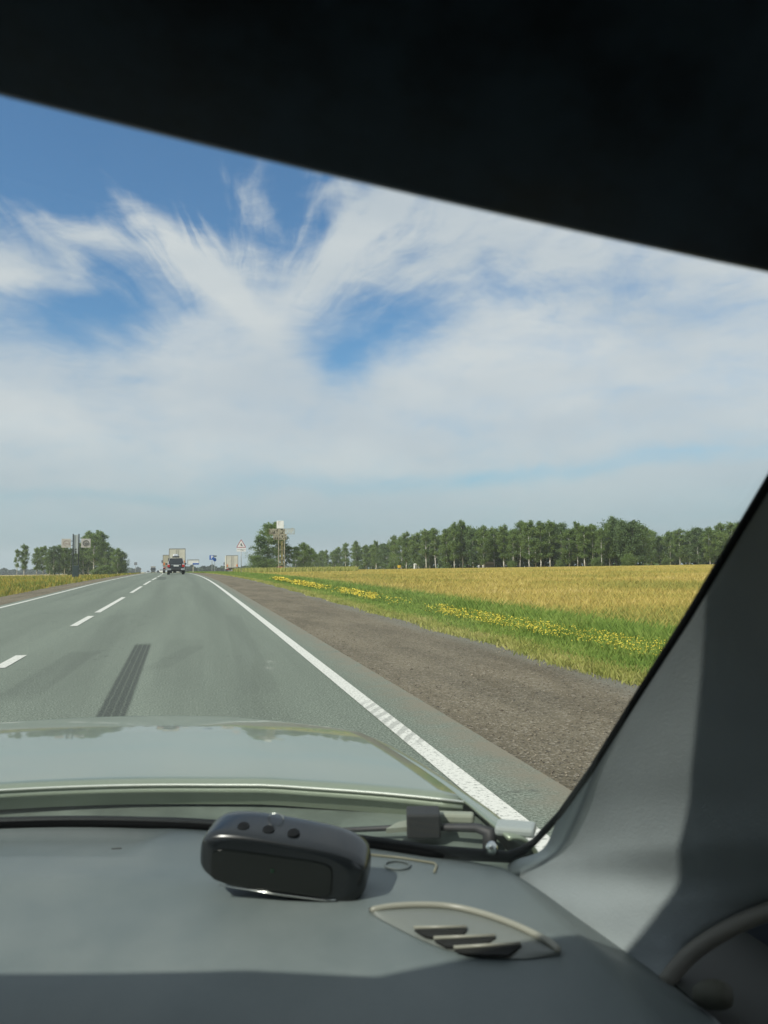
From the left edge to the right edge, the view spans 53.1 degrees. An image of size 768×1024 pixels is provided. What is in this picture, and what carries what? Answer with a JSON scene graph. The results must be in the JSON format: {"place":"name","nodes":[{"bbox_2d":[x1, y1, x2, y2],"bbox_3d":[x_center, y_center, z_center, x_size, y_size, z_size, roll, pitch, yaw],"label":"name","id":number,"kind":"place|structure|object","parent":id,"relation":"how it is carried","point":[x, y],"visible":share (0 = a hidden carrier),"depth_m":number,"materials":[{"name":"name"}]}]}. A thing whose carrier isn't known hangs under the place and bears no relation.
{"place":"outdoors","nodes":[
{"label":"outdoors","id":0,"kind":"place"},
{"bbox_2d":[0,572,145,604],"bbox_3d":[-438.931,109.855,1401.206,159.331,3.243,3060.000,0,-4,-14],"label":"gravel shoulder","id":1,"kind":"object","parent":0,"point":[19,597],"visible":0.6,"depth_m":34.67},
{"bbox_2d":[0,568,413,596],"bbox_3d":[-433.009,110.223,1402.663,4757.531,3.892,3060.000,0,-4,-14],"label":"ground","id":2,"kind":"structure","parent":0,"point":[55,574],"depth_m":964.46,"materials":[{"name":"plant"}]},
{"bbox_2d":[19,543,29,575],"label":"birch tree","id":3,"kind":"object","parent":2,"relation":"on","point":[24,554],"visible":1,"depth_m":271.00,"materials":[{"name":"green plant"}]},
{"bbox_2d":[31,547,40,574],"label":"birch tree","id":4,"kind":"object","parent":2,"relation":"on","point":[36,553],"visible":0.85,"depth_m":276.88,"materials":[{"name":"green plant"}]},
{"bbox_2d":[35,545,49,574],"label":"birch tree","id":5,"kind":"object","parent":2,"relation":"on","point":[42,552],"visible":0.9,"depth_m":275.14,"materials":[{"name":"green plant"}]},
{"bbox_2d":[41,549,53,574],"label":"birch tree","id":6,"kind":"object","parent":2,"relation":"on","point":[47,562],"visible":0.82,"depth_m":272.32,"materials":[{"name":"green plant"}]},
{"bbox_2d":[45,545,61,574],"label":"birch tree","id":7,"kind":"object","parent":2,"relation":"on","point":[54,556],"visible":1,"depth_m":271.68,"materials":[{"name":"green plant"}]},
{"bbox_2d":[52,544,67,574],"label":"birch tree","id":8,"kind":"object","parent":2,"relation":"on","point":[59,568],"visible":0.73,"depth_m":274.11,"materials":[{"name":"green plant"}]},
{"bbox_2d":[57,548,71,574],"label":"birch tree","id":9,"kind":"object","parent":2,"relation":"on","point":[66,551],"visible":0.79,"depth_m":272.65,"materials":[{"name":"green plant"}]},
{"bbox_2d":[0,572,139,596],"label":"roadside weeds","id":10,"kind":"object","parent":2,"relation":"on","point":[12,585],"visible":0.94,"depth_m":61.34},
{"bbox_2d":[0,566,140,574],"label":"wood","id":11,"kind":"object","parent":2,"relation":"on","point":[4,571],"visible":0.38,"depth_m":1362.73,"materials":[{"name":"green plant"}]},
{"bbox_2d":[64,548,77,574],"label":"birch tree","id":12,"kind":"object","parent":2,"relation":"on","point":[70,567],"visible":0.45,"depth_m":280.20,"materials":[{"name":"green plant"}]},
{"bbox_2d":[61,534,90,576],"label":"twin post sign","id":13,"kind":"object","parent":2,"relation":"on","point":[66,543],"visible":0.9,"depth_m":87.11,"materials":[{"name":"grey"}]},
{"bbox_2d":[75,543,89,574],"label":"birch tree","id":14,"kind":"object","parent":2,"relation":"on","point":[83,566],"visible":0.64,"depth_m":281.78,"materials":[{"name":"green plant"}]},
{"bbox_2d":[80,531,96,574],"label":"birch tree","id":15,"kind":"object","parent":2,"relation":"on","point":[84,537],"visible":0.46,"depth_m":284.05,"materials":[{"name":"green plant"}]},
{"bbox_2d":[83,533,103,568],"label":"birch tree","id":16,"kind":"object","parent":2,"relation":"on","point":[95,540],"visible":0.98,"depth_m":274.35,"materials":[{"name":"green plant"}]},
{"bbox_2d":[92,530,111,566],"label":"birch tree","id":17,"kind":"object","parent":2,"relation":"on","point":[101,534],"visible":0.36,"depth_m":283.59,"materials":[{"name":"green plant"}]},
{"bbox_2d":[94,541,112,565],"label":"birch tree","id":18,"kind":"object","parent":2,"relation":"on","point":[104,544],"visible":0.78,"depth_m":275.99,"materials":[{"name":"green plant"}]},
{"bbox_2d":[96,563,114,574],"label":"bush","id":19,"kind":"object","parent":2,"relation":"on","point":[104,567],"visible":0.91,"depth_m":265.91,"materials":[{"name":"green plant"}]},
{"bbox_2d":[109,548,125,572],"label":"birch tree","id":20,"kind":"object","parent":2,"relation":"on","point":[117,551],"visible":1,"depth_m":265.24,"materials":[{"name":"green plant"}]},
{"bbox_2d":[116,552,129,572],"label":"bushy tree","id":21,"kind":"object","parent":2,"relation":"on","point":[124,570],"visible":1,"depth_m":266.67,"materials":[{"name":"green plant"}]},
{"bbox_2d":[224,555,237,570],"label":"lorry","id":22,"kind":"object","parent":2,"relation":"on","point":[230,562],"visible":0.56,"depth_m":167.66,"materials":[{"name":"grey"}]},
{"bbox_2d":[237,540,245,572],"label":"warning sign","id":23,"kind":"object","parent":2,"relation":"on","point":[241,547],"visible":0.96,"depth_m":86.61,"materials":[{"name":"white"}]},
{"bbox_2d":[179,564,328,571],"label":"wood","id":24,"kind":"object","parent":2,"relation":"on","point":[202,568],"visible":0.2,"depth_m":879.13,"materials":[{"name":"green plant"}]},
{"bbox_2d":[242,551,272,567],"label":"bush","id":25,"kind":"object","parent":2,"relation":"on","point":[257,561],"visible":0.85,"depth_m":221.44,"materials":[{"name":"green plant"}]},
{"bbox_2d":[248,533,270,564],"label":"birch tree","id":26,"kind":"object","parent":2,"relation":"on","point":[262,550],"visible":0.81,"depth_m":224.13,"materials":[{"name":"green plant"}]},
{"bbox_2d":[251,522,283,565],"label":"birch tree","id":27,"kind":"object","parent":2,"relation":"on","point":[270,541],"visible":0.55,"depth_m":228.62,"materials":[{"name":"green plant"}]},
{"bbox_2d":[262,556,282,567],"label":"bush","id":28,"kind":"object","parent":2,"relation":"on","point":[274,564],"visible":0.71,"depth_m":222.36,"materials":[{"name":"green plant"}]},
{"bbox_2d":[269,521,294,567],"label":"sign tower","id":29,"kind":"structure","parent":2,"relation":"on","point":[278,533],"depth_m":148.67,"materials":[{"name":"metal"}]},
{"bbox_2d":[276,535,290,566],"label":"birch tree","id":30,"kind":"object","parent":2,"relation":"on","point":[286,545],"visible":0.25,"depth_m":236.94,"materials":[{"name":"green plant"}]},
{"bbox_2d":[285,546,295,564],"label":"birch tree","id":31,"kind":"object","parent":2,"relation":"on","point":[288,549],"visible":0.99,"depth_m":233.75,"materials":[{"name":"green plant"}]},
{"bbox_2d":[289,546,301,566],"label":"birch tree","id":32,"kind":"object","parent":2,"relation":"on","point":[298,563],"visible":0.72,"depth_m":259.45,"materials":[{"name":"green plant"}]},
{"bbox_2d":[232,566,358,572],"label":"dry stalks","id":33,"kind":"object","parent":2,"relation":"on","point":[303,569],"visible":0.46,"depth_m":110.50,"materials":[{"name":"beige plant"}]},
{"bbox_2d":[295,542,311,567],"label":"birch tree","id":34,"kind":"object","parent":2,"relation":"on","point":[304,547],"visible":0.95,"depth_m":259.63,"materials":[{"name":"green plant"}]},
{"bbox_2d":[306,548,317,567],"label":"birch tree","id":35,"kind":"object","parent":2,"relation":"on","point":[312,555],"visible":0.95,"depth_m":260.15,"materials":[{"name":"green plant"}]},
{"bbox_2d":[330,547,343,566],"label":"birch tree","id":36,"kind":"object","parent":2,"relation":"on","point":[338,555],"visible":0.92,"depth_m":460.63,"materials":[{"name":"green plant"}]},
{"bbox_2d":[341,542,350,565],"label":"birch tree","id":37,"kind":"object","parent":2,"relation":"on","point":[345,545],"visible":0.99,"depth_m":443.47,"materials":[{"name":"green plant"}]},
{"bbox_2d":[351,541,359,565],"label":"birch tree","id":38,"kind":"object","parent":2,"relation":"on","point":[355,555],"visible":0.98,"depth_m":426.74,"materials":[{"name":"green plant"}]},
{"bbox_2d":[361,544,369,568],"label":"birch tree","id":39,"kind":"object","parent":2,"relation":"on","point":[365,549],"visible":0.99,"depth_m":407.60,"materials":[{"name":"green plant"}]},
{"bbox_2d":[369,540,380,567],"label":"birch tree","id":40,"kind":"object","parent":2,"relation":"on","point":[375,549],"visible":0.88,"depth_m":389.09,"materials":[{"name":"green plant"}]},
{"bbox_2d":[375,542,386,568],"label":"birch tree","id":41,"kind":"object","parent":2,"relation":"on","point":[379,558],"visible":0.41,"depth_m":379.37,"materials":[{"name":"green plant"}]},
{"bbox_2d":[379,544,389,567],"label":"birch tree","id":42,"kind":"object","parent":2,"relation":"on","point":[383,557],"visible":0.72,"depth_m":370.16,"materials":[{"name":"green plant"}]},
{"bbox_2d":[386,536,399,568],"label":"birch tree","id":43,"kind":"object","parent":2,"relation":"on","point":[394,538],"visible":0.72,"depth_m":347.20,"materials":[{"name":"green plant"}]},
{"bbox_2d":[390,536,410,568],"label":"birch tree","id":44,"kind":"object","parent":2,"relation":"on","point":[399,557],"visible":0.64,"depth_m":341.53,"materials":[{"name":"green plant"}]},
{"bbox_2d":[398,531,411,568],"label":"birch tree","id":45,"kind":"object","parent":2,"relation":"on","point":[404,542],"visible":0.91,"depth_m":326.62,"materials":[{"name":"green plant"}]},
{"bbox_2d":[404,532,424,568],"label":"birch tree","id":46,"kind":"object","parent":2,"relation":"on","point":[416,543],"visible":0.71,"depth_m":313.15,"materials":[{"name":"green plant"}]},
{"bbox_2d":[410,536,419,563],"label":"birch tree","id":47,"kind":"object","parent":2,"relation":"on","point":[415,540],"visible":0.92,"depth_m":313.36,"materials":[{"name":"green plant"}]},
{"bbox_2d":[192,572,648,687],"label":"dry grass","id":48,"kind":"structure","parent":2,"relation":"on","point":[549,656],"depth_m":11.13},
{"bbox_2d":[419,528,431,568],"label":"birch tree","id":49,"kind":"object","parent":2,"relation":"on","point":[425,533],"visible":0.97,"depth_m":300.63,"materials":[{"name":"green plant"}]},
{"bbox_2d":[418,530,439,568],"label":"birch tree","id":50,"kind":"object","parent":2,"relation":"on","point":[429,562],"visible":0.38,"depth_m":304.87,"materials":[{"name":"green plant"}]},
{"bbox_2d":[429,527,441,567],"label":"birch tree","id":51,"kind":"object","parent":2,"relation":"on","point":[433,533],"visible":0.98,"depth_m":282.91,"materials":[{"name":"green plant"}]},
{"bbox_2d":[438,529,452,562],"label":"birch tree","id":52,"kind":"object","parent":2,"relation":"on","point":[446,550],"visible":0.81,"depth_m":274.19,"materials":[{"name":"green plant"}]},
{"bbox_2d":[445,522,462,567],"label":"birch tree","id":53,"kind":"object","parent":2,"relation":"on","point":[453,545],"visible":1,"depth_m":270.12,"materials":[{"name":"green plant"}]},
{"bbox_2d":[450,528,467,567],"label":"birch tree","id":54,"kind":"object","parent":2,"relation":"on","point":[458,563],"visible":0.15,"depth_m":278.67,"materials":[{"name":"green plant"}]},
{"bbox_2d":[456,520,468,567],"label":"birch tree","id":55,"kind":"object","parent":2,"relation":"on","point":[461,526],"visible":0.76,"depth_m":273.59,"materials":[{"name":"green plant"}]},
{"bbox_2d":[461,527,482,567],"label":"birch tree","id":56,"kind":"object","parent":2,"relation":"on","point":[471,547],"visible":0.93,"depth_m":263.69,"materials":[{"name":"green plant"}]},
{"bbox_2d":[230,564,713,629],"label":"crop","id":57,"kind":"object","parent":2,"relation":"on","point":[667,593],"visible":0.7,"depth_m":34.55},
{"bbox_2d":[472,525,494,567],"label":"birch tree","id":58,"kind":"object","parent":2,"relation":"on","point":[483,542],"visible":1,"depth_m":260.56,"materials":[{"name":"green plant"}]},
{"bbox_2d":[487,526,499,567],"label":"birch tree","id":59,"kind":"object","parent":2,"relation":"on","point":[493,544],"visible":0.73,"depth_m":266.55,"materials":[{"name":"green plant"}]},
{"bbox_2d":[494,523,511,566],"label":"birch tree","id":60,"kind":"object","parent":2,"relation":"on","point":[503,539],"visible":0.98,"depth_m":256.81,"materials":[{"name":"green plant"}]},
{"bbox_2d":[300,549,714,569],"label":"wood undergrowth","id":61,"kind":"object","parent":2,"relation":"on","point":[499,565],"visible":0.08,"depth_m":297.05,"materials":[{"name":"green plant"}]},
{"bbox_2d":[507,534,517,560],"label":"birch tree","id":62,"kind":"object","parent":2,"relation":"on","point":[512,537],"visible":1,"depth_m":253.92,"materials":[{"name":"green plant"}]},
{"bbox_2d":[505,528,523,563],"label":"birch tree","id":63,"kind":"object","parent":2,"relation":"on","point":[510,533],"visible":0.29,"depth_m":263.55,"materials":[{"name":"green plant"}]},
{"bbox_2d":[512,520,523,566],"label":"birch tree","id":64,"kind":"object","parent":2,"relation":"on","point":[518,525],"visible":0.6,"depth_m":258.65,"materials":[{"name":"green plant"}]},
{"bbox_2d":[509,530,527,566],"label":"birch tree","id":65,"kind":"object","parent":2,"relation":"on","point":[522,559],"visible":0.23,"depth_m":263.15,"materials":[{"name":"green plant"}]},
{"bbox_2d":[517,520,537,566],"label":"birch tree","id":66,"kind":"object","parent":2,"relation":"on","point":[528,528],"visible":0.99,"depth_m":249.33,"materials":[{"name":"green plant"}]},
{"bbox_2d":[524,525,543,566],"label":"birch tree","id":67,"kind":"object","parent":2,"relation":"on","point":[533,561],"visible":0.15,"depth_m":260.47,"materials":[{"name":"green plant"}]},
{"bbox_2d":[533,521,547,566],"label":"birch tree","id":68,"kind":"object","parent":2,"relation":"on","point":[540,545],"visible":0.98,"depth_m":248.97,"materials":[{"name":"green plant"}]},
{"bbox_2d":[541,519,556,566],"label":"birch tree","id":69,"kind":"object","parent":2,"relation":"on","point":[549,535],"visible":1,"depth_m":248.72,"materials":[{"name":"green plant"}]},
{"bbox_2d":[539,522,559,566],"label":"birch tree","id":70,"kind":"object","parent":2,"relation":"on","point":[552,560],"visible":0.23,"depth_m":254.61,"materials":[{"name":"green plant"}]},
{"bbox_2d":[553,522,568,566],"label":"birch tree","id":71,"kind":"object","parent":2,"relation":"on","point":[559,526],"visible":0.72,"depth_m":249.08,"materials":[{"name":"green plant"}]},
{"bbox_2d":[555,528,581,565],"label":"birch tree","id":72,"kind":"object","parent":2,"relation":"on","point":[568,551],"visible":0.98,"depth_m":245.31,"materials":[{"name":"green plant"}]},
{"bbox_2d":[569,520,581,565],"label":"birch tree","id":73,"kind":"object","parent":2,"relation":"on","point":[576,530],"visible":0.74,"depth_m":245.46,"materials":[{"name":"green plant"}]},
{"bbox_2d":[575,525,591,565],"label":"birch tree","id":74,"kind":"object","parent":2,"relation":"on","point":[584,547],"visible":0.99,"depth_m":235.71,"materials":[{"name":"green plant"}]},
{"bbox_2d":[586,523,599,556],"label":"birch tree","id":75,"kind":"object","parent":2,"relation":"on","point":[592,534],"visible":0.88,"depth_m":236.00,"materials":[{"name":"green plant"}]},
{"bbox_2d":[590,555,603,565],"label":"bush","id":76,"kind":"object","parent":2,"relation":"on","point":[595,561],"visible":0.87,"depth_m":231.39,"materials":[{"name":"green plant"}]},
{"bbox_2d":[594,528,609,565],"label":"birch tree","id":77,"kind":"object","parent":2,"relation":"on","point":[598,542],"visible":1,"depth_m":233.23,"materials":[{"name":"green plant"}]},
{"bbox_2d":[601,523,617,565],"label":"birch tree","id":78,"kind":"object","parent":2,"relation":"on","point":[608,554],"visible":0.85,"depth_m":235.04,"materials":[{"name":"green plant"}]},
{"bbox_2d":[597,516,626,565],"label":"bushy tree","id":79,"kind":"object","parent":2,"relation":"on","point":[612,520],"visible":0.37,"depth_m":237.40,"materials":[{"name":"green plant"}]},
{"bbox_2d":[607,520,639,561],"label":"bushy tree","id":80,"kind":"object","parent":2,"relation":"on","point":[618,535],"visible":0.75,"depth_m":230.54,"materials":[{"name":"green plant"}]},
{"bbox_2d":[621,551,638,565],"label":"bush","id":81,"kind":"object","parent":2,"relation":"on","point":[628,559],"visible":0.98,"depth_m":224.42,"materials":[{"name":"green plant"}]},
{"bbox_2d":[613,518,654,565],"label":"bushy tree","id":82,"kind":"object","parent":2,"relation":"on","point":[637,530],"visible":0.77,"depth_m":230.18,"materials":[{"name":"green plant"}]},
{"bbox_2d":[639,526,654,564],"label":"birch tree","id":83,"kind":"object","parent":2,"relation":"on","point":[650,539],"visible":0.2,"depth_m":248.31,"materials":[{"name":"green plant"}]},
{"bbox_2d":[648,529,662,564],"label":"birch tree","id":84,"kind":"object","parent":2,"relation":"on","point":[657,546],"visible":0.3,"depth_m":305.92,"materials":[{"name":"green plant"}]},
{"bbox_2d":[653,536,666,564],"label":"birch tree","id":85,"kind":"object","parent":2,"relation":"on","point":[659,550],"visible":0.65,"depth_m":310.41,"materials":[{"name":"green plant"}]},
{"bbox_2d":[658,531,677,563],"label":"birch tree","id":86,"kind":"object","parent":2,"relation":"on","point":[668,538],"visible":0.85,"depth_m":304.17,"materials":[{"name":"green plant"}]},
{"bbox_2d":[670,528,686,564],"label":"birch tree","id":87,"kind":"object","parent":2,"relation":"on","point":[679,548],"visible":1,"depth_m":295.14,"materials":[{"name":"green plant"}]},
{"bbox_2d":[681,530,701,564],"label":"birch tree","id":88,"kind":"object","parent":2,"relation":"on","point":[686,534],"visible":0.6,"depth_m":294.64,"materials":[{"name":"green plant"}]},
{"bbox_2d":[684,525,705,564],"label":"birch tree","id":89,"kind":"object","parent":2,"relation":"on","point":[698,531],"visible":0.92,"depth_m":284.99,"materials":[{"name":"green plant"}]},
{"bbox_2d":[699,526,717,564],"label":"birch tree","id":90,"kind":"object","parent":2,"relation":"on","point":[709,533],"visible":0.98,"depth_m":278.46,"materials":[{"name":"green plant"}]},
{"bbox_2d":[712,523,726,555],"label":"birch tree","id":91,"kind":"object","parent":2,"relation":"on","point":[718,528],"visible":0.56,"depth_m":275.00,"materials":[{"name":"green plant"}]},
{"bbox_2d":[712,521,737,549],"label":"birch tree","id":92,"kind":"object","parent":2,"relation":"on","point":[731,526],"visible":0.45,"depth_m":266.51,"materials":[{"name":"green plant"}]},
{"bbox_2d":[0,572,571,835],"bbox_3d":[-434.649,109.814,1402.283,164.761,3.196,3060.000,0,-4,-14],"label":"road","id":93,"kind":"structure","parent":0,"point":[178,644],"depth_m":8.34,"materials":[{"name":"asphalt"}]},
{"bbox_2d":[0,573,144,607],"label":"edge line","id":94,"kind":"object","parent":93,"relation":"on","point":[55,593],"visible":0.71,"depth_m":28.99,"materials":[{"name":"paint"}]},
{"bbox_2d":[0,576,158,667],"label":"lane line","id":95,"kind":"object","parent":93,"relation":"on","point":[8,662],"visible":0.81,"depth_m":15.56,"materials":[{"name":"paint"}]},
{"bbox_2d":[162,555,175,572],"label":"lorry","id":96,"kind":"object","parent":93,"relation":"on","point":[165,559],"visible":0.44,"depth_m":145.96,"materials":[{"name":"beige"}]},
{"bbox_2d":[166,558,185,574],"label":"off road car","id":97,"kind":"object","parent":93,"relation":"on","point":[175,564],"visible":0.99,"depth_m":86.75,"materials":[{"name":"black paint"}]},
{"bbox_2d":[168,548,185,572],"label":"lorry","id":98,"kind":"object","parent":93,"relation":"on","point":[181,552],"visible":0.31,"depth_m":122.58,"materials":[{"name":"grey"}]},
{"bbox_2d":[179,572,549,851],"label":"edge line","id":99,"kind":"object","parent":93,"relation":"on","point":[470,785],"visible":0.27,"depth_m":4.96,"materials":[{"name":"paint"}]},
{"bbox_2d":[0,0,767,1023],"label":"car","id":100,"kind":"object","parent":93,"relation":"on","point":[634,890],"visible":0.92,"depth_m":0.63,"materials":[{"name":"plastic"}]},
{"bbox_2d":[200,811,370,901],"bbox_3d":[-0.100,0.353,0.798,0.173,0.069,0.065,5,5,6],"label":"dash gadget","id":101,"kind":"object","parent":100,"relation":"on","point":[277,854],"visible":1,"depth_m":0.77,"materials":[{"name":"plastic"},{"name":"chrome"}]},
{"bbox_2d":[0,96,767,571],"label":"sky","id":102,"kind":"structure","parent":0,"point":[202,347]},
{"bbox_2d":[150,572,638,790],"bbox_3d":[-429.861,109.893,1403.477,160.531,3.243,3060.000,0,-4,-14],"label":"gravel shoulder","id":103,"kind":"object","parent":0,"point":[561,717],"visible":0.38,"depth_m":7.88},
{"bbox_2d":[186,571,678,672],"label":"green grass","id":104,"kind":"structure","parent":0,"point":[646,633],"depth_m":13.93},
{"bbox_2d":[269,576,664,654],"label":"yellow flowers","id":105,"kind":"object","parent":104,"relation":"on","point":[304,583],"visible":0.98,"depth_m":14.46,"materials":[{"name":"yellow plant"}]},
{"bbox_2d":[261,598,637,788],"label":"loose gravel","id":106,"kind":"structure","parent":0,"point":[538,728],"depth_m":7.81,"materials":[{"name":"gravel"}]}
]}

